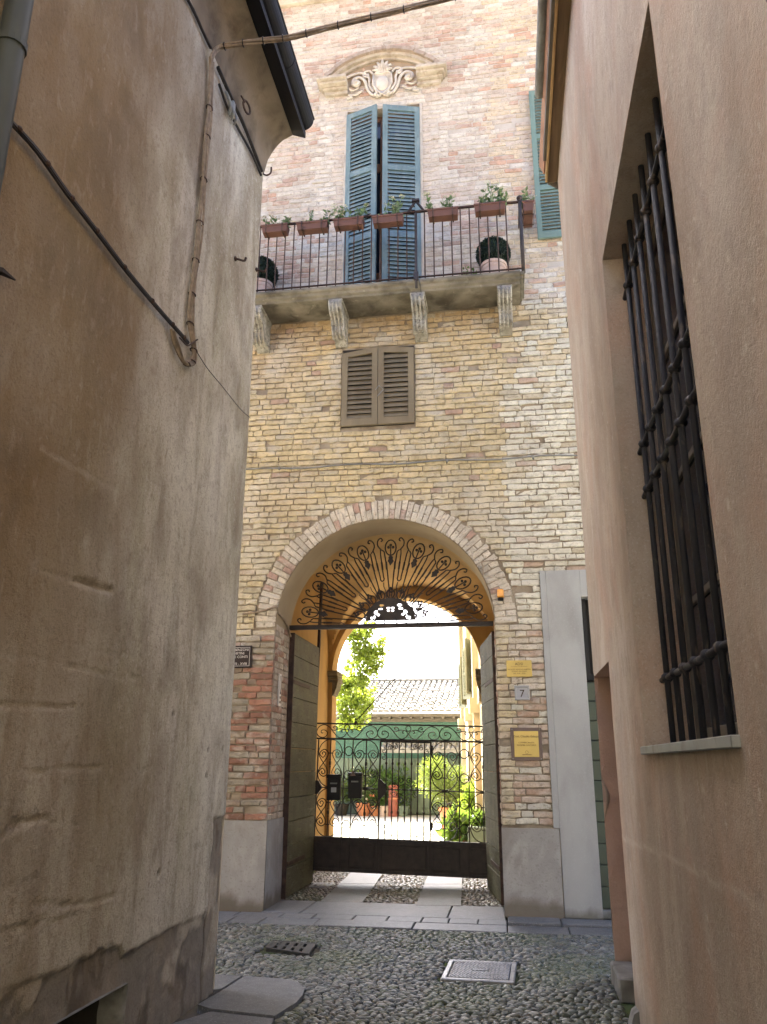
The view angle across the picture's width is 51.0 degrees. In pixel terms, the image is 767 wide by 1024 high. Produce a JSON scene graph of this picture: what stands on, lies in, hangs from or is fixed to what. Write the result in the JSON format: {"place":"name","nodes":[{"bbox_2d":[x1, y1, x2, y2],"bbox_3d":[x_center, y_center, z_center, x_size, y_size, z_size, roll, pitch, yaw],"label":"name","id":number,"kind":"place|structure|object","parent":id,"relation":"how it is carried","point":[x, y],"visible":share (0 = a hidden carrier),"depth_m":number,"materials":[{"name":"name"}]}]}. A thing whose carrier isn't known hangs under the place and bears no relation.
{"place":"outdoors","nodes":[
{"label":"outdoors","id":0,"kind":"place"},
{"bbox_2d":[334,814,443,840],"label":"courtyard ground","id":1,"kind":"structure","parent":0,"point":[368,832],"depth_m":20.55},
{"bbox_2d":[334,777,359,815],"bbox_3d":[-1.263,8.896,25.325,1.217,1.247,0.845,-12,-21,34],"label":"potted plant","id":2,"kind":"object","parent":1,"relation":"on","point":[339,810],"visible":0.34,"depth_m":25.09,"materials":[{"name":"green plant"}]},
{"bbox_2d":[344,766,377,815],"bbox_3d":[-0.694,8.728,25.223,1.618,1.512,0.957,-2,-18,8],"label":"potted plant","id":3,"kind":"object","parent":1,"relation":"on","point":[361,811],"visible":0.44,"depth_m":25.09,"materials":[{"name":"green plant"}]},
{"bbox_2d":[336,620,390,730],"bbox_3d":[-1.527,1.787,20.914,7.727,12.157,3.929,-2,-18,8],"label":"leafy tree","id":4,"kind":"object","parent":1,"relation":"on","point":[367,654],"visible":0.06,"depth_m":19.80,"materials":[{"name":"green plant"}]},
{"bbox_2d":[361,790,388,815],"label":"potted plant","id":5,"kind":"object","parent":1,"relation":"on","point":[382,803],"visible":0.6,"depth_m":24.91,"materials":[{"name":"green plant"}]},
{"bbox_2d":[366,765,397,815],"bbox_3d":[0.005,8.678,25.150,1.202,1.570,0.809,-2,-18,8],"label":"potted plant","id":6,"kind":"object","parent":1,"relation":"on","point":[389,776],"visible":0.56,"depth_m":25.11,"materials":[{"name":"green plant"}]},
{"bbox_2d":[387,785,397,816],"bbox_3d":[0.307,8.949,24.924,0.380,0.920,0.380,-2,-18,8],"label":"red planter","id":7,"kind":"object","parent":1,"relation":"on","point":[394,805],"visible":0.73,"depth_m":24.78,"materials":[{"name":"ceramic"}]},
{"bbox_2d":[386,763,415,816],"bbox_3d":[0.540,8.635,25.113,1.106,1.634,0.935,-2,-18,8],"label":"potted plant","id":8,"kind":"object","parent":1,"relation":"on","point":[401,810],"visible":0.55,"depth_m":24.99,"materials":[{"name":"green plant"}]},
{"bbox_2d":[413,755,468,827],"bbox_3d":[1.511,6.822,19.629,1.670,1.833,1.810,-6,-18,20],"label":"potted oleander","id":9,"kind":"object","parent":1,"relation":"on","point":[449,784],"visible":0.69,"depth_m":19.44,"materials":[{"name":"plant"}]},
{"bbox_2d":[434,803,478,841],"bbox_3d":[1.517,6.207,15.793,1.073,1.011,1.064,-2,-18,8],"label":"broadleaf plant","id":10,"kind":"object","parent":1,"relation":"on","point":[449,835],"visible":0.53,"depth_m":15.63,"materials":[{"name":"green plant"}]},
{"bbox_2d":[457,778,474,811],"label":"potted shrub","id":11,"kind":"object","parent":1,"relation":"on","point":[464,803],"visible":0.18,"depth_m":16.80,"materials":[{"name":"green plant"}]},
{"bbox_2d":[458,621,486,841],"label":"courtyard wing","id":12,"kind":"structure","parent":1,"relation":"on","point":[469,697],"depth_m":18.50,"materials":[{"name":"yellow paint"}]},
{"bbox_2d":[458,657,466,707],"bbox_3d":[2.213,4.779,22.425,0.205,1.250,1.785,-1,-17,3],"label":"window","id":13,"kind":"structure","parent":12,"relation":"in","point":[462,702],"depth_m":21.75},
{"bbox_2d":[462,638,471,698],"bbox_3d":[2.013,3.766,19.186,0.205,1.250,1.785,-1,-17,3],"label":"window","id":14,"kind":"structure","parent":12,"relation":"in","point":[466,651],"depth_m":18.57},
{"bbox_2d":[466,808,485,842],"bbox_3d":[1.890,6.020,15.271,0.650,0.768,0.639,-2,-18,8],"label":"stone planter","id":15,"kind":"object","parent":1,"relation":"on","point":[478,836],"visible":0.38,"depth_m":15.01,"materials":[{"name":"grey stone"}]},
{"bbox_2d":[172,872,612,1023],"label":"pavement","id":16,"kind":"structure","parent":0,"point":[232,999],"depth_m":8.22,"materials":[{"name":"stone"}]},
{"bbox_2d":[336,602,459,713],"label":"sky","id":17,"kind":"structure","parent":0,"point":[429,652],"materials":[{"name":"white"}]},
{"bbox_2d":[173,813,634,1022],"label":"ground","id":18,"kind":"structure","parent":0,"point":[192,1012],"depth_m":5.56,"materials":[{"name":"grey stone"}]},
{"bbox_2d":[0,0,314,1023],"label":"plastered house","id":19,"kind":"structure","parent":18,"relation":"on","point":[122,454],"depth_m":4.58,"materials":[{"name":"brown paint"}]},
{"bbox_2d":[0,267,15,280],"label":"iron peg","id":20,"kind":"object","parent":19,"relation":"attached to","point":[4,272],"visible":1,"depth_m":3.50,"materials":[{"name":"black metal"}]},
{"bbox_2d":[12,0,262,417],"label":"wall cables","id":21,"kind":"object","parent":19,"relation":"attached to","point":[232,110],"depth_m":5.72,"materials":[{"name":"brown metal"}]},
{"bbox_2d":[234,256,246,261],"bbox_3d":[-1.222,-2.134,6.784,0.137,0.050,0.040,6,-18,-19],"label":"wall hook","id":22,"kind":"object","parent":19,"relation":"attached to","point":[238,259],"depth_m":6.77,"materials":[{"name":"brown metal"}]},
{"bbox_2d":[241,95,250,114],"bbox_3d":[-1.171,-3.468,6.875,0.038,0.128,0.147,-8,-19,26],"label":"iron ring","id":23,"kind":"object","parent":19,"relation":"hanging from","point":[244,108],"visible":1,"depth_m":6.86,"materials":[{"name":"black metal"}]},
{"bbox_2d":[255,267,266,272],"bbox_3d":[-1.138,-2.220,7.375,0.137,0.050,0.040,6,-18,-19],"label":"wall hook","id":24,"kind":"object","parent":19,"relation":"attached to","point":[257,270],"depth_m":7.36,"materials":[{"name":"brown metal"}]},
{"bbox_2d":[209,0,455,64],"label":"overhead cable","id":25,"kind":"object","parent":19,"relation":"attached to","point":[306,33],"visible":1,"depth_m":6.34,"materials":[{"name":"black plastic"}]},
{"bbox_2d":[281,871,503,906],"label":"passage cobblestones","id":26,"kind":"structure","parent":18,"relation":"on","point":[399,889],"depth_m":10.28,"materials":[{"name":"grey stone"}]},
{"bbox_2d":[334,678,461,814],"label":"tiled outbuilding","id":27,"kind":"structure","parent":18,"relation":"on","point":[421,695],"depth_m":26.30,"materials":[{"name":"tile"}]},
{"bbox_2d":[334,758,348,811],"bbox_3d":[-1.482,8.833,26.164,0.660,1.730,0.068,-2,-18,8],"label":"door panel","id":28,"kind":"structure","parent":27,"relation":"in","point":[340,763],"depth_m":26.25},
{"bbox_2d":[349,758,369,811],"bbox_3d":[-0.770,8.803,26.059,0.660,1.730,0.068,-2,-18,8],"label":"door panel","id":29,"kind":"structure","parent":27,"relation":"in","point":[355,763],"depth_m":26.19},
{"bbox_2d":[372,758,391,805],"bbox_3d":[-0.058,8.774,25.954,0.660,1.730,0.068,-2,-18,8],"label":"door panel","id":30,"kind":"structure","parent":27,"relation":"in","point":[389,760],"depth_m":26.10,"materials":[{"name":"green wood"}]},
{"bbox_2d":[394,758,413,812],"bbox_3d":[0.653,8.744,25.849,0.660,1.730,0.068,-2,-18,8],"label":"door panel","id":31,"kind":"structure","parent":27,"relation":"in","point":[408,760],"depth_m":25.94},
{"bbox_2d":[416,758,436,812],"bbox_3d":[1.365,8.714,25.744,0.660,1.730,0.068,-2,-18,8],"label":"door panel","id":32,"kind":"structure","parent":27,"relation":"in","point":[420,796],"depth_m":25.58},
{"bbox_2d":[438,759,458,811],"bbox_3d":[2.077,8.684,25.639,0.660,1.730,0.068,-2,-18,8],"label":"door panel","id":33,"kind":"structure","parent":27,"relation":"in","point":[457,762],"depth_m":25.76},
{"bbox_2d":[217,927,610,1010],"bbox_3d":[0.060,3.606,6.279,4.024,0.054,3.242,-2,-18,8],"label":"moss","id":34,"kind":"object","parent":18,"relation":"on","point":[413,945],"visible":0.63,"depth_m":7.26,"materials":[{"name":"green plant"}]},
{"bbox_2d":[219,0,622,919],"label":"brick palazzo","id":35,"kind":"structure","parent":18,"relation":"on","point":[409,380],"depth_m":10.41,"materials":[{"name":"brick"}]},
{"bbox_2d":[234,646,251,667],"bbox_3d":[-1.800,1.753,9.726,0.420,0.266,0.022,-2,-18,8],"label":"dark plaque","id":36,"kind":"object","parent":35,"relation":"attached to","point":[243,656],"visible":0.54,"depth_m":9.70,"materials":[{"name":"black metal"}]},
{"bbox_2d":[256,255,279,291],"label":"potted topiary","id":37,"kind":"object","parent":35,"relation":"on","point":[270,273],"visible":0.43,"depth_m":10.85,"materials":[{"name":"plant"}]},
{"bbox_2d":[261,214,291,239],"bbox_3d":[-1.435,-3.848,10.807,0.432,0.328,0.218,-2,-18,8],"label":"flower box","id":38,"kind":"object","parent":35,"relation":"attached to","point":[273,229],"visible":1,"depth_m":10.72,"materials":[{"name":"brown ceramic"}]},
{"bbox_2d":[277,674,281,705],"bbox_3d":[-1.259,2.158,9.750,0.026,0.380,0.090,-2,-18,8],"label":"bell panel","id":39,"kind":"object","parent":35,"relation":"attached to","point":[279,690],"visible":1,"depth_m":9.73,"materials":[{"name":"white plastic"}]},
{"bbox_2d":[281,633,318,898],"bbox_3d":[-1.081,3.275,10.623,0.072,3.145,1.412,-2,-18,8],"label":"wooden door","id":40,"kind":"structure","parent":35,"relation":"attached to","point":[299,799],"depth_m":10.43,"materials":[{"name":"green paint"}]},
{"bbox_2d":[296,209,333,236],"bbox_3d":[-0.902,-3.890,10.724,0.499,0.384,0.198,-2,-18,8],"label":"flower box","id":41,"kind":"object","parent":35,"relation":"attached to","point":[310,226],"visible":1,"depth_m":10.64,"materials":[{"name":"brown ceramic"}]},
{"bbox_2d":[330,203,368,232],"bbox_3d":[-0.444,-3.914,10.630,0.556,0.373,0.226,-5,-18,16],"label":"flower box","id":42,"kind":"object","parent":35,"relation":"attached to","point":[348,223],"visible":1,"depth_m":10.58,"materials":[{"name":"brown ceramic"}]},
{"bbox_2d":[349,114,414,282],"bbox_3d":[0.018,-4.323,11.565,1.075,3.350,0.050,-2,-18,8],"label":"balcony door","id":43,"kind":"structure","parent":35,"relation":"in","point":[379,119],"depth_m":11.72,"materials":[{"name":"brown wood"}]},
{"bbox_2d":[371,194,404,230],"bbox_3d":[0.087,-3.933,10.574,0.468,0.406,0.258,-6,-18,18],"label":"flower box","id":44,"kind":"object","parent":35,"relation":"attached to","point":[395,218],"visible":1,"depth_m":10.48,"materials":[{"name":"brown ceramic"}]},
{"bbox_2d":[289,537,492,629],"bbox_3d":[0.078,0.902,10.383,2.617,1.192,0.075,-2,-18,8],"label":"fanlight grille","id":45,"kind":"object","parent":35,"relation":"attached to","point":[390,615],"visible":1,"depth_m":10.32,"materials":[{"name":"black metal"}]},
{"bbox_2d":[312,583,486,878],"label":"iron gate","id":46,"kind":"structure","parent":35,"relation":"attached to","point":[423,857],"depth_m":10.96,"materials":[{"name":"black metal"}]},
{"bbox_2d":[327,774,341,799],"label":"letter box","id":47,"kind":"object","parent":46,"relation":"attached to","point":[333,786],"visible":1,"depth_m":11.15,"materials":[{"name":"black plastic"}]},
{"bbox_2d":[348,772,362,798],"bbox_3d":[-0.392,3.780,11.149,0.202,0.362,0.090,-2,-18,8],"label":"letter box","id":48,"kind":"object","parent":46,"relation":"attached to","point":[355,780],"visible":1,"depth_m":11.12,"materials":[{"name":"black plastic"}]},
{"bbox_2d":[422,191,458,223],"bbox_3d":[0.743,-3.964,10.463,0.471,0.365,0.322,-2,-18,8],"label":"flower box","id":49,"kind":"object","parent":35,"relation":"attached to","point":[448,212],"visible":1,"depth_m":10.39,"materials":[{"name":"brown ceramic"}]},
{"bbox_2d":[480,631,503,905],"bbox_3d":[1.377,3.176,10.222,0.072,3.115,1.357,0,-17,0],"label":"wooden door","id":50,"kind":"structure","parent":35,"relation":"attached to","point":[494,826],"depth_m":10.03,"materials":[{"name":"weathered brown wood"},{"name":"brown iron"}]},
{"bbox_2d":[474,179,509,218],"bbox_3d":[1.395,-4.053,10.349,0.473,0.446,0.325,-2,-18,8],"label":"flower box","id":51,"kind":"object","parent":35,"relation":"attached to","point":[489,207],"visible":1,"depth_m":10.31,"materials":[{"name":"brown ceramic"}]},
{"bbox_2d":[475,236,510,272],"bbox_3d":[1.441,-3.266,10.514,0.475,0.716,0.486,-2,-18,8],"label":"potted topiary","id":52,"kind":"object","parent":35,"relation":"on","point":[493,254],"visible":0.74,"depth_m":10.38,"materials":[{"name":"plant"}]},
{"bbox_2d":[497,589,503,600],"bbox_3d":[1.373,0.974,9.432,0.078,0.130,0.086,-2,-18,8],"label":"warning lamp","id":53,"kind":"object","parent":35,"relation":"attached to","point":[500,594],"visible":1,"depth_m":9.40,"materials":[{"name":"orange plastic"}]},
{"bbox_2d":[506,660,531,676],"bbox_3d":[1.549,1.788,9.177,0.285,0.186,0.022,-2,-18,8],"label":"brass plaque","id":54,"kind":"object","parent":35,"relation":"attached to","point":[519,668],"visible":1,"depth_m":9.17,"materials":[{"name":"gold metal"}]},
{"bbox_2d":[514,685,529,699],"bbox_3d":[1.566,2.044,9.086,0.166,0.161,0.036,-2,-18,8],"label":"house number","id":55,"kind":"object","parent":35,"relation":"attached to","point":[522,692],"visible":1,"depth_m":9.08,"materials":[{"name":"grey stone"}]},
{"bbox_2d":[510,728,542,760],"bbox_3d":[1.586,2.575,8.921,0.344,0.351,0.028,-2,-18,8],"label":"brass plaque","id":56,"kind":"object","parent":35,"relation":"attached to","point":[526,744],"visible":1,"depth_m":8.91,"materials":[{"name":"metal"}]},
{"bbox_2d":[521,186,536,227],"bbox_3d":[1.903,-4.030,10.588,0.250,0.429,0.388,-2,-18,8],"label":"flower box","id":57,"kind":"object","parent":35,"relation":"attached to","point":[527,213],"visible":0.94,"depth_m":10.52,"materials":[{"name":"brown ceramic"}]},
{"bbox_2d":[581,599,610,918],"bbox_3d":[2.939,2.618,8.859,1.326,3.390,0.150,-2,-18,8],"label":"garage door","id":58,"kind":"structure","parent":35,"relation":"in","point":[598,790],"depth_m":8.83,"materials":[{"name":"green paint"}]},
{"bbox_2d":[215,922,628,1023],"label":"cobblestones","id":59,"kind":"structure","parent":18,"relation":"on","point":[387,979],"depth_m":6.20,"materials":[{"name":"grey stone"}]},
{"bbox_2d":[265,940,315,956],"bbox_3d":[-0.826,3.841,7.070,0.458,0.037,0.474,-2,-18,8],"label":"drain grate","id":60,"kind":"object","parent":59,"relation":"on","point":[295,948],"visible":0.98,"depth_m":7.05,"materials":[{"name":"metal"}]},
{"bbox_2d":[440,959,516,985],"bbox_3d":[0.756,3.607,6.292,0.571,0.052,0.648,-2,-18,8],"label":"manhole cover","id":61,"kind":"object","parent":18,"relation":"on","point":[483,972],"visible":1,"depth_m":6.22,"materials":[{"name":"metal"}]},
{"bbox_2d":[535,0,766,1023],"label":"pink house","id":62,"kind":"structure","parent":18,"relation":"on","point":[664,231],"depth_m":3.79,"materials":[{"name":"paint"}]},
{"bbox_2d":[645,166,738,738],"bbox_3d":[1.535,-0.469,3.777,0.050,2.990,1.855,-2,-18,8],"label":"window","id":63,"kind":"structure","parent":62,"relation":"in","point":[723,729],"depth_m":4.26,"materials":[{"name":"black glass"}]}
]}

